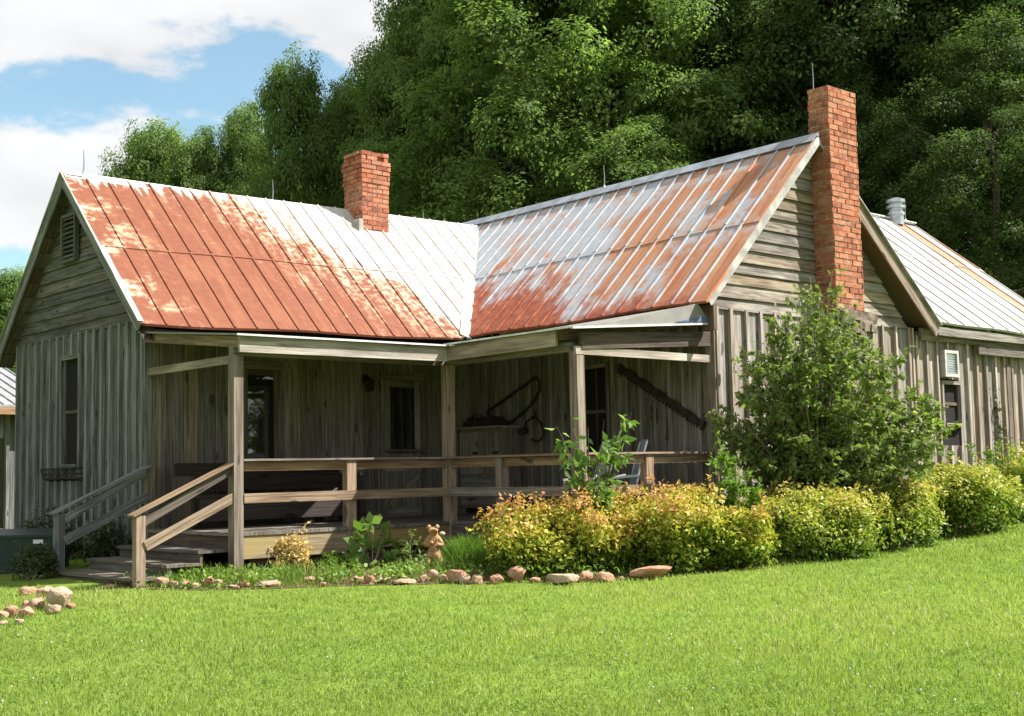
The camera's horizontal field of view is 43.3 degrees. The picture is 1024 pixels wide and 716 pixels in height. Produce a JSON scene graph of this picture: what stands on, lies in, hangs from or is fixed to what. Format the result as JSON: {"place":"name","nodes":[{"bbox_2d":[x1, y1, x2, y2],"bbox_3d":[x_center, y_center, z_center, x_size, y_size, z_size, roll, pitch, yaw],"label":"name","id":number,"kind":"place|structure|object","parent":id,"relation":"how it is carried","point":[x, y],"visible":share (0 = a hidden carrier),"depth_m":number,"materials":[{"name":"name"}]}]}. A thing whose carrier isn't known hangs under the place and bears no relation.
{"place":"outdoors","nodes":[
{"label":"outdoors","id":0,"kind":"place"},
{"bbox_2d":[0,0,965,369],"label":"sky","id":1,"kind":"structure","parent":0,"point":[73,73],"materials":[{"name":"blue"}]},
{"bbox_2d":[0,519,1023,715],"bbox_3d":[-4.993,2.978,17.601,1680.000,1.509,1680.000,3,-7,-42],"label":"lawn","id":2,"kind":"structure","parent":0,"point":[6,579],"depth_m":10.49,"materials":[{"name":"green plant"}]},
{"bbox_2d":[0,611,8,619],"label":"rock","id":3,"kind":"object","parent":2,"relation":"on","point":[4,613],"visible":0.78,"depth_m":12.75,"materials":[{"name":"stone"}]},
{"bbox_2d":[0,368,15,528],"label":"shed","id":4,"kind":"structure","parent":2,"relation":"on","point":[7,415],"depth_m":25.83,"materials":[{"name":"white wood"}]},
{"bbox_2d":[3,605,17,617],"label":"rock","id":5,"kind":"object","parent":2,"relation":"on","point":[12,609],"visible":0.83,"depth_m":12.86,"materials":[{"name":"stone"}]},
{"bbox_2d":[0,263,24,373],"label":"broadleaf tree","id":6,"kind":"object","parent":2,"relation":"on","point":[9,283],"visible":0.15,"depth_m":59.45,"materials":[{"name":"green plant"}]},
{"bbox_2d":[14,619,23,623],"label":"rock","id":7,"kind":"object","parent":2,"relation":"on","point":[18,620],"visible":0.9,"depth_m":12.41,"materials":[{"name":"stone"}]},
{"bbox_2d":[22,600,28,607],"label":"rock","id":8,"kind":"object","parent":2,"relation":"on","point":[25,602],"visible":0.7,"depth_m":13.47,"materials":[{"name":"stone"}]},
{"bbox_2d":[18,606,33,618],"bbox_3d":[-4.858,2.550,12.879,0.147,0.129,0.129,-5,-1,-3],"label":"rock","id":9,"kind":"object","parent":2,"relation":"on","point":[27,610],"visible":0.88,"depth_m":12.84,"materials":[{"name":"stone"}]},
{"bbox_2d":[19,587,36,594],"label":"rock","id":10,"kind":"object","parent":2,"relation":"on","point":[27,590],"visible":0.78,"depth_m":14.56,"materials":[{"name":"stone"}]},
{"bbox_2d":[1,539,61,579],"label":"dark shrub","id":11,"kind":"object","parent":2,"relation":"on","point":[45,562],"visible":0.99,"depth_m":16.45,"materials":[{"name":"green plant"}]},
{"bbox_2d":[0,528,71,573],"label":"utility box","id":12,"kind":"object","parent":2,"relation":"on","point":[9,548],"visible":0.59,"depth_m":17.45,"materials":[{"name":"green metal"}]},
{"bbox_2d":[28,597,44,608],"bbox_3d":[-4.983,2.578,13.488,0.145,0.151,0.131,3,-6,-36],"label":"rock","id":13,"kind":"object","parent":2,"relation":"on","point":[38,602],"visible":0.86,"depth_m":13.46,"materials":[{"name":"stone"}]},
{"bbox_2d":[36,586,52,596],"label":"rock","id":14,"kind":"object","parent":2,"relation":"on","point":[44,590],"visible":0.62,"depth_m":14.36,"materials":[{"name":"stone"}]},
{"bbox_2d":[44,605,60,613],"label":"rock","id":15,"kind":"object","parent":2,"relation":"on","point":[54,609],"visible":0.95,"depth_m":13.06,"materials":[{"name":"stone"}]},
{"bbox_2d":[46,586,72,608],"bbox_3d":[-4.704,2.506,13.428,0.279,0.244,0.180,-6,-7,42],"label":"rock","id":16,"kind":"object","parent":2,"relation":"on","point":[61,596],"visible":0.84,"depth_m":13.37,"materials":[{"name":"stone"}]},
{"bbox_2d":[18,502,106,558],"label":"dark shrub","id":17,"kind":"object","parent":2,"relation":"on","point":[32,524],"visible":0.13,"depth_m":19.30,"materials":[{"name":"green plant"}]},
{"bbox_2d":[66,603,75,608],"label":"rock","id":18,"kind":"object","parent":2,"relation":"on","point":[71,605],"visible":0.95,"depth_m":13.39,"materials":[{"name":"stone"}]},
{"bbox_2d":[74,509,131,567],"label":"dark shrub","id":19,"kind":"object","parent":2,"relation":"on","point":[103,544],"visible":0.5,"depth_m":17.75,"materials":[{"name":"green plant"}]},
{"bbox_2d":[95,114,191,184],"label":"broadleaf tree","id":20,"kind":"object","parent":2,"relation":"on","point":[147,150],"visible":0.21,"depth_m":50.28,"materials":[{"name":"green plant"}]},
{"bbox_2d":[148,124,238,193],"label":"broadleaf tree","id":21,"kind":"object","parent":2,"relation":"on","point":[182,170],"visible":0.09,"depth_m":49.17,"materials":[{"name":"green plant"}]},
{"bbox_2d":[194,98,291,198],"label":"broadleaf tree","id":22,"kind":"object","parent":2,"relation":"on","point":[235,143],"visible":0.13,"depth_m":49.31,"materials":[{"name":"green plant"}]},
{"bbox_2d":[233,40,353,208],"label":"broadleaf tree","id":23,"kind":"object","parent":2,"relation":"on","point":[293,115],"visible":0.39,"depth_m":43.34,"materials":[{"name":"green plant"}]},
{"bbox_2d":[295,74,374,204],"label":"broadleaf tree","id":24,"kind":"object","parent":2,"relation":"on","point":[347,110],"visible":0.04,"depth_m":45.87,"materials":[{"name":"green plant"}]},
{"bbox_2d":[323,0,555,340],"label":"broadleaf tree","id":25,"kind":"object","parent":2,"relation":"on","point":[393,66],"visible":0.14,"depth_m":42.26,"materials":[{"name":"green plant"}]},
{"bbox_2d":[331,34,561,206],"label":"broadleaf tree","id":26,"kind":"object","parent":2,"relation":"on","point":[366,72],"depth_m":54.13,"materials":[{"name":"green plant"}]},
{"bbox_2d":[459,574,470,583],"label":"rock","id":27,"kind":"object","parent":2,"relation":"on","point":[463,579],"visible":0.96,"depth_m":14.18,"materials":[{"name":"stone"}]},
{"bbox_2d":[472,574,482,583],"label":"rock","id":28,"kind":"object","parent":2,"relation":"on","point":[476,578],"visible":1,"depth_m":14.14,"materials":[{"name":"stone"}]},
{"bbox_2d":[323,0,656,339],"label":"broadleaf tree","id":29,"kind":"object","parent":2,"relation":"on","point":[544,7],"visible":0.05,"depth_m":42.01,"materials":[{"name":"green plant"}]},
{"bbox_2d":[490,574,503,584],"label":"rock","id":30,"kind":"object","parent":2,"relation":"on","point":[495,579],"visible":0.98,"depth_m":14.11,"materials":[{"name":"stone"}]},
{"bbox_2d":[0,64,1023,587],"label":"farmhouse","id":31,"kind":"object","parent":2,"relation":"on","point":[152,334],"visible":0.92,"depth_m":19.75,"materials":[{"name":"grey wood"}]},
{"bbox_2d":[40,467,83,481],"bbox_3d":[-6.842,1.774,19.561,0.167,0.208,1.311,3,-7,-42],"label":"wire basket","id":32,"kind":"object","parent":31,"relation":"attached to","point":[58,479],"visible":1,"depth_m":19.46,"materials":[{"name":"metal"}]},
{"bbox_2d":[59,353,82,467],"bbox_3d":[-6.693,0.815,19.570,0.124,1.728,0.732,3,-7,-42],"label":"window","id":33,"kind":"structure","parent":31,"relation":"in","point":[63,412],"depth_m":19.72,"materials":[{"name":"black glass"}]},
{"bbox_2d":[243,361,283,523],"bbox_3d":[-3.684,1.282,18.922,0.732,2.448,0.061,3,-7,-42],"label":"door","id":34,"kind":"structure","parent":31,"relation":"in","point":[263,416],"depth_m":18.99,"materials":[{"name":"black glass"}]},
{"bbox_2d":[170,463,362,528],"bbox_3d":[-3.423,1.915,18.258,2.784,0.882,0.576,3,-7,-42],"label":"bench","id":35,"kind":"object","parent":31,"relation":"on","point":[185,473],"visible":0.52,"depth_m":18.26,"materials":[{"name":"brown wood"}]},
{"bbox_2d":[362,374,373,391],"bbox_3d":[-2.243,0.390,20.152,0.180,0.276,0.203,3,-7,-42],"label":"wall lamp","id":36,"kind":"object","parent":31,"relation":"attached to","point":[367,382],"visible":1,"depth_m":20.10,"materials":[{"name":"metal"}]},
{"bbox_2d":[379,372,427,516],"bbox_3d":[-1.721,1.427,20.628,0.876,2.376,0.143,3,-7,-42],"label":"door","id":37,"kind":"structure","parent":31,"relation":"in","point":[401,401],"depth_m":20.66,"materials":[{"name":"brown wood"}]},
{"bbox_2d":[456,425,522,512],"bbox_3d":[-0.366,1.833,21.107,0.492,1.416,1.116,3,-7,-42],"label":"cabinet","id":38,"kind":"object","parent":31,"relation":"on","point":[491,440],"visible":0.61,"depth_m":20.88,"materials":[{"name":"wood"}]},
{"bbox_2d":[463,414,509,426],"bbox_3d":[-0.442,1.031,21.253,0.360,0.207,0.804,3,-7,-42],"label":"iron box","id":39,"kind":"object","parent":38,"relation":"on","point":[484,421],"visible":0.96,"depth_m":21.08,"materials":[{"name":"black metal"}]},
{"bbox_2d":[486,376,540,423],"bbox_3d":[0.020,0.726,21.070,0.046,0.802,1.328,3,-7,-42],"label":"bow saw","id":40,"kind":"object","parent":31,"relation":"hanging from","point":[516,391],"visible":0.79,"depth_m":20.89,"materials":[{"name":"metal"}]},
{"bbox_2d":[518,411,544,442],"bbox_3d":[0.317,1.104,20.699,0.168,0.514,0.579,3,-7,-42],"label":"harness ring","id":41,"kind":"object","parent":31,"relation":"hanging from","point":[524,430],"visible":1,"depth_m":20.69,"materials":[{"name":"metal"}]},
{"bbox_2d":[562,439,613,500],"bbox_3d":[1.044,1.631,17.153,0.678,1.089,0.538,1,-5,-20],"label":"patio chair","id":42,"kind":"object","parent":31,"relation":"on","point":[603,467],"visible":0.21,"depth_m":17.26,"materials":[{"name":"metal"}]},
{"bbox_2d":[584,363,611,455],"bbox_3d":[1.279,0.819,19.741,0.124,1.440,0.648,3,-7,-42],"label":"window","id":43,"kind":"structure","parent":31,"relation":"in","point":[604,365],"depth_m":19.57,"materials":[{"name":"grey wood"}]},
{"bbox_2d":[612,439,647,500],"bbox_3d":[1.549,1.687,17.922,0.678,1.089,0.538,-1,-5,-6],"label":"patio chair","id":44,"kind":"object","parent":31,"relation":"on","point":[634,476],"visible":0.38,"depth_m":17.88,"materials":[{"name":"metal"}]},
{"bbox_2d":[650,399,652,419],"bbox_3d":[2.064,0.753,18.827,0.032,0.300,0.108,3,-7,-42],"label":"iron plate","id":45,"kind":"object","parent":31,"relation":"attached to","point":[651,410],"visible":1,"depth_m":18.84,"materials":[{"name":"brown metal"}]},
{"bbox_2d":[616,363,705,429],"bbox_3d":[2.147,0.546,18.728,0.029,1.056,1.675,3,-7,-42],"label":"crosscut saw","id":46,"kind":"object","parent":31,"relation":"attached to","point":[647,387],"visible":1,"depth_m":18.68,"materials":[{"name":"metal"}]},
{"bbox_2d":[665,411,668,439],"bbox_3d":[2.254,0.971,18.602,0.030,0.420,0.132,3,-7,-42],"label":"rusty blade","id":47,"kind":"object","parent":31,"relation":"attached to","point":[667,435],"visible":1,"depth_m":18.61,"materials":[{"name":"brown metal"}]},
{"bbox_2d":[940,380,963,426],"bbox_3d":[7.609,0.795,22.320,0.672,0.792,0.124,3,-7,-42],"label":"window","id":48,"kind":"structure","parent":31,"relation":"in","point":[958,384],"depth_m":22.46,"materials":[{"name":"white wood"}]},
{"bbox_2d":[993,380,1006,475],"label":"wall vine","id":49,"kind":"object","parent":31,"relation":"attached to","point":[998,409],"depth_m":23.28,"materials":[{"name":"green plant"}]},
{"bbox_2d":[0,561,1023,715],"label":"clover","id":50,"kind":"object","parent":2,"relation":"on","point":[566,704],"depth_m":9.31,"materials":[{"name":"green plant"}]},
{"bbox_2d":[529,577,540,582],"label":"rock","id":51,"kind":"object","parent":2,"relation":"on","point":[536,579],"visible":0.94,"depth_m":14.14,"materials":[{"name":"stone"}]},
{"bbox_2d":[101,506,1023,589],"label":"flower bed","id":52,"kind":"object","parent":2,"relation":"on","point":[381,563],"visible":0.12,"depth_m":14.93,"materials":[{"name":"soil"}]},
{"bbox_2d":[154,577,169,585],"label":"rock","id":53,"kind":"object","parent":52,"relation":"on","point":[160,580],"visible":0.83,"depth_m":14.98,"materials":[{"name":"stone"}]},
{"bbox_2d":[168,581,177,586],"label":"rock","id":54,"kind":"object","parent":52,"relation":"on","point":[175,583],"visible":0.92,"depth_m":14.87,"materials":[{"name":"stone"}]},
{"bbox_2d":[179,580,190,586],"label":"rock","id":55,"kind":"object","parent":52,"relation":"on","point":[185,583],"visible":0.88,"depth_m":14.84,"materials":[{"name":"stone"}]},
{"bbox_2d":[191,582,200,588],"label":"rock","id":56,"kind":"object","parent":52,"relation":"on","point":[196,585],"visible":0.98,"depth_m":14.71,"materials":[{"name":"stone"}]},
{"bbox_2d":[204,576,213,586],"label":"rock","id":57,"kind":"object","parent":52,"relation":"on","point":[208,580],"visible":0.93,"depth_m":14.79,"materials":[{"name":"stone"}]},
{"bbox_2d":[213,579,222,584],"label":"rock","id":58,"kind":"object","parent":52,"relation":"on","point":[219,580],"visible":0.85,"depth_m":14.77,"materials":[{"name":"stone"}]},
{"bbox_2d":[227,585,239,588],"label":"rock","id":59,"kind":"object","parent":52,"relation":"on","point":[233,586],"visible":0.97,"depth_m":14.62,"materials":[{"name":"stone"}]},
{"bbox_2d":[238,582,249,586],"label":"rock","id":60,"kind":"object","parent":52,"relation":"on","point":[246,584],"visible":0.94,"depth_m":14.66,"materials":[{"name":"stone"}]},
{"bbox_2d":[256,580,280,586],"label":"rock","id":61,"kind":"object","parent":52,"relation":"on","point":[271,583],"visible":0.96,"depth_m":14.66,"materials":[{"name":"stone"}]},
{"bbox_2d":[269,521,314,569],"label":"pale azalea","id":62,"kind":"object","parent":52,"relation":"on","point":[304,552],"visible":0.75,"depth_m":16.14,"materials":[{"name":"yellow plant"}]},
{"bbox_2d":[301,576,314,580],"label":"rock","id":63,"kind":"object","parent":52,"relation":"on","point":[311,577],"visible":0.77,"depth_m":14.91,"materials":[{"name":"stone"}]},
{"bbox_2d":[320,548,348,566],"bbox_3d":[-2.244,2.580,16.363,0.400,0.322,0.403,0,-5,-12],"label":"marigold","id":64,"kind":"object","parent":52,"relation":"on","point":[329,558],"visible":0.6,"depth_m":16.34,"materials":[{"name":"green plant"}]},
{"bbox_2d":[352,576,363,581],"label":"rock","id":65,"kind":"object","parent":52,"relation":"on","point":[354,578],"visible":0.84,"depth_m":14.65,"materials":[{"name":"stone"}]},
{"bbox_2d":[364,575,374,582],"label":"rock","id":66,"kind":"object","parent":52,"relation":"on","point":[370,579],"visible":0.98,"depth_m":14.51,"materials":[{"name":"stone"}]},
{"bbox_2d":[342,511,405,567],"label":"broadleaf plant","id":67,"kind":"object","parent":52,"relation":"on","point":[361,525],"visible":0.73,"depth_m":16.06,"materials":[{"name":"green plant"}]},
{"bbox_2d":[375,576,393,582],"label":"rock","id":68,"kind":"object","parent":52,"relation":"on","point":[381,579],"visible":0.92,"depth_m":14.52,"materials":[{"name":"stone"}]},
{"bbox_2d":[394,578,415,583],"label":"rock","id":69,"kind":"object","parent":52,"relation":"on","point":[404,581],"visible":1,"depth_m":14.30,"materials":[{"name":"stone"}]},
{"bbox_2d":[398,529,432,569],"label":"flowering plant","id":70,"kind":"object","parent":52,"relation":"on","point":[408,555],"visible":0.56,"depth_m":15.55,"materials":[{"name":"green plant"}]},
{"bbox_2d":[420,574,428,582],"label":"rock","id":71,"kind":"object","parent":52,"relation":"on","point":[424,577],"visible":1,"depth_m":14.39,"materials":[{"name":"stone"}]},
{"bbox_2d":[428,569,438,580],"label":"rock","id":72,"kind":"object","parent":52,"relation":"on","point":[433,574],"visible":1,"depth_m":14.45,"materials":[{"name":"stone"}]},
{"bbox_2d":[423,525,444,564],"bbox_3d":[-0.954,2.323,15.697,0.354,0.587,0.349,-1,-5,0],"label":"statue","id":73,"kind":"object","parent":52,"relation":"on","point":[433,541],"visible":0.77,"depth_m":15.63,"materials":[{"name":"stone"}]},
{"bbox_2d":[439,574,447,580],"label":"rock","id":74,"kind":"object","parent":52,"relation":"on","point":[441,576],"visible":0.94,"depth_m":14.42,"materials":[{"name":"stone"}]},
{"bbox_2d":[446,569,465,581],"bbox_3d":[-0.617,2.429,14.315,0.204,0.164,0.147,-6,-7,43],"label":"rock","id":75,"kind":"object","parent":52,"relation":"on","point":[453,575],"visible":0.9,"depth_m":14.26,"materials":[{"name":"stone"}]},
{"bbox_2d":[423,532,493,569],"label":"tall grass","id":76,"kind":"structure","parent":52,"relation":"on","point":[472,547],"depth_m":15.68,"materials":[{"name":"green plant"}]},
{"bbox_2d":[109,546,822,588],"bbox_3d":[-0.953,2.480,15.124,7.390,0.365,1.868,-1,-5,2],"label":"ground cover","id":77,"kind":"object","parent":52,"relation":"on","point":[381,571],"visible":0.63,"depth_m":14.80,"materials":[{"name":"green plant"}]},
{"bbox_2d":[508,566,525,580],"bbox_3d":[0.062,2.396,14.276,0.190,0.177,0.119,-4,-6,33],"label":"rock","id":78,"kind":"object","parent":52,"relation":"on","point":[516,573],"visible":0.98,"depth_m":14.24,"materials":[{"name":"stone"}]},
{"bbox_2d":[465,476,634,577],"bbox_3d":[0.536,1.987,15.200,2.443,1.203,1.919,3,-7,-42],"label":"golden shrub","id":79,"kind":"object","parent":52,"relation":"on","point":[521,538],"visible":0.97,"depth_m":14.68,"materials":[{"name":"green plant"}]},
{"bbox_2d":[545,414,639,568],"bbox_3d":[0.991,1.574,15.181,1.216,1.889,0.712,-1,-5,-6],"label":"sapling","id":80,"kind":"object","parent":52,"relation":"on","point":[580,460],"visible":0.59,"depth_m":15.24,"materials":[{"name":"green plant"}]},
{"bbox_2d":[555,481,690,570],"bbox_3d":[1.342,2.035,15.496,1.892,1.113,1.610,3,-7,-42],"label":"golden shrub","id":81,"kind":"object","parent":52,"relation":"on","point":[627,535],"visible":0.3,"depth_m":14.94,"materials":[{"name":"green plant"}]},
{"bbox_2d":[629,565,671,578],"bbox_3d":[1.546,2.378,14.257,0.439,0.165,0.283,-3,-5,19],"label":"rock","id":82,"kind":"object","parent":52,"relation":"on","point":[649,572],"visible":0.92,"depth_m":14.16,"materials":[{"name":"stone"}]},
{"bbox_2d":[622,474,782,573],"bbox_3d":[2.282,1.959,15.405,2.220,1.179,1.938,1,-5,-20],"label":"golden shrub","id":83,"kind":"object","parent":52,"relation":"on","point":[677,532],"visible":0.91,"depth_m":14.73,"materials":[{"name":"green plant"}]},
{"bbox_2d":[705,430,766,524],"bbox_3d":[2.794,1.679,15.741,0.713,1.603,0.589,-4,-6,27],"label":"bright shrub","id":84,"kind":"object","parent":52,"relation":"on","point":[731,486],"visible":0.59,"depth_m":15.71,"materials":[{"name":"green plant"}]},
{"bbox_2d":[707,490,806,551],"bbox_3d":[2.974,2.099,16.034,1.362,0.908,1.169,-3,-5,16],"label":"golden shrub","id":85,"kind":"object","parent":52,"relation":"on","point":[775,527],"visible":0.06,"depth_m":15.73,"materials":[{"name":"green plant"}]},
{"bbox_2d":[738,476,891,562],"bbox_3d":[3.667,1.990,15.969,2.026,1.061,1.863,3,-7,-42],"label":"golden shrub","id":86,"kind":"object","parent":52,"relation":"on","point":[835,523],"visible":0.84,"depth_m":15.45,"materials":[{"name":"yellow plant"}]},
{"bbox_2d":[849,468,951,550],"bbox_3d":[4.814,1.980,16.913,1.924,1.111,1.629,3,-7,-42],"label":"golden shrub","id":87,"kind":"object","parent":52,"relation":"on","point":[914,506],"visible":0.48,"depth_m":16.42,"materials":[{"name":"yellow plant"}]},
{"bbox_2d":[915,455,1023,536],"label":"golden shrub","id":88,"kind":"object","parent":52,"relation":"on","point":[982,497],"visible":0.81,"depth_m":17.69,"materials":[{"name":"yellow plant"}]},
{"bbox_2d":[957,436,1023,493],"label":"shrub","id":89,"kind":"object","parent":52,"relation":"on","point":[990,456],"visible":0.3,"depth_m":20.52,"materials":[{"name":"green plant"}]},
{"bbox_2d":[974,439,1023,521],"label":"golden shrub","id":90,"kind":"object","parent":52,"relation":"on","point":[1016,467],"visible":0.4,"depth_m":19.78,"materials":[{"name":"yellow plant"}]},
{"bbox_2d":[546,573,579,583],"bbox_3d":[0.552,2.412,14.030,0.246,0.125,0.357,2,-6,-29],"label":"rock","id":91,"kind":"object","parent":2,"relation":"on","point":[562,578],"visible":0.94,"depth_m":13.94,"materials":[{"name":"stone"}]},
{"bbox_2d":[342,0,808,340],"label":"broadleaf tree","id":92,"kind":"object","parent":2,"relation":"on","point":[507,49],"visible":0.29,"depth_m":36.36,"materials":[{"name":"green plant"}]},
{"bbox_2d":[578,570,592,582],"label":"rock","id":93,"kind":"object","parent":2,"relation":"on","point":[587,576],"visible":0.91,"depth_m":14.13,"materials":[{"name":"stone"}]},
{"bbox_2d":[499,113,698,335],"bbox_3d":[3.536,-1.196,35.058,7.837,10.922,7.650,-4,-5,25],"label":"broadleaf tree","id":94,"kind":"object","parent":2,"relation":"on","point":[655,151],"visible":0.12,"depth_m":34.26,"materials":[{"name":"green plant"}]},
{"bbox_2d":[595,572,614,581],"bbox_3d":[1.017,2.396,14.110,0.208,0.120,0.147,-5,-11,6],"label":"rock","id":95,"kind":"object","parent":2,"relation":"on","point":[603,576],"visible":0.97,"depth_m":14.07,"materials":[{"name":"stone"}]},
{"bbox_2d":[468,0,903,211],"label":"broadleaf tree","id":96,"kind":"object","parent":2,"relation":"on","point":[628,33],"visible":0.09,"depth_m":38.33,"materials":[{"name":"green plant"}]},
{"bbox_2d":[572,0,993,276],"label":"broadleaf tree","id":97,"kind":"object","parent":2,"relation":"on","point":[719,151],"visible":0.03,"depth_m":39.58,"materials":[{"name":"green plant"}]},
{"bbox_2d":[630,0,1023,332],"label":"broadleaf tree","id":98,"kind":"object","parent":2,"relation":"on","point":[785,34],"visible":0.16,"depth_m":36.15,"materials":[{"name":"green plant"}]},
{"bbox_2d":[704,267,961,522],"bbox_3d":[4.306,0.747,17.201,3.813,4.025,2.217,-1,-5,-5],"label":"leafy bush","id":99,"kind":"object","parent":2,"relation":"on","point":[813,429],"visible":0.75,"depth_m":16.78,"materials":[{"name":"green plant"}]},
{"bbox_2d":[760,75,990,328],"bbox_3d":[9.174,-1.800,35.318,7.776,11.615,7.673,-2,-5,8],"label":"broadleaf tree","id":100,"kind":"object","parent":2,"relation":"on","point":[862,136],"visible":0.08,"depth_m":33.87,"materials":[{"name":"green plant"}]},
{"bbox_2d":[737,0,1023,333],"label":"broadleaf tree","id":101,"kind":"object","parent":2,"relation":"on","point":[881,80],"visible":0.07,"depth_m":38.14,"materials":[{"name":"green plant"}]},
{"bbox_2d":[820,0,1023,331],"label":"broadleaf tree","id":102,"kind":"object","parent":2,"relation":"on","point":[950,26],"visible":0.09,"depth_m":35.57,"materials":[{"name":"green plant"}]},
{"bbox_2d":[857,5,1023,335],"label":"broadleaf tree","id":103,"kind":"object","parent":2,"relation":"on","point":[929,155],"visible":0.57,"depth_m":31.94,"materials":[{"name":"green plant"}]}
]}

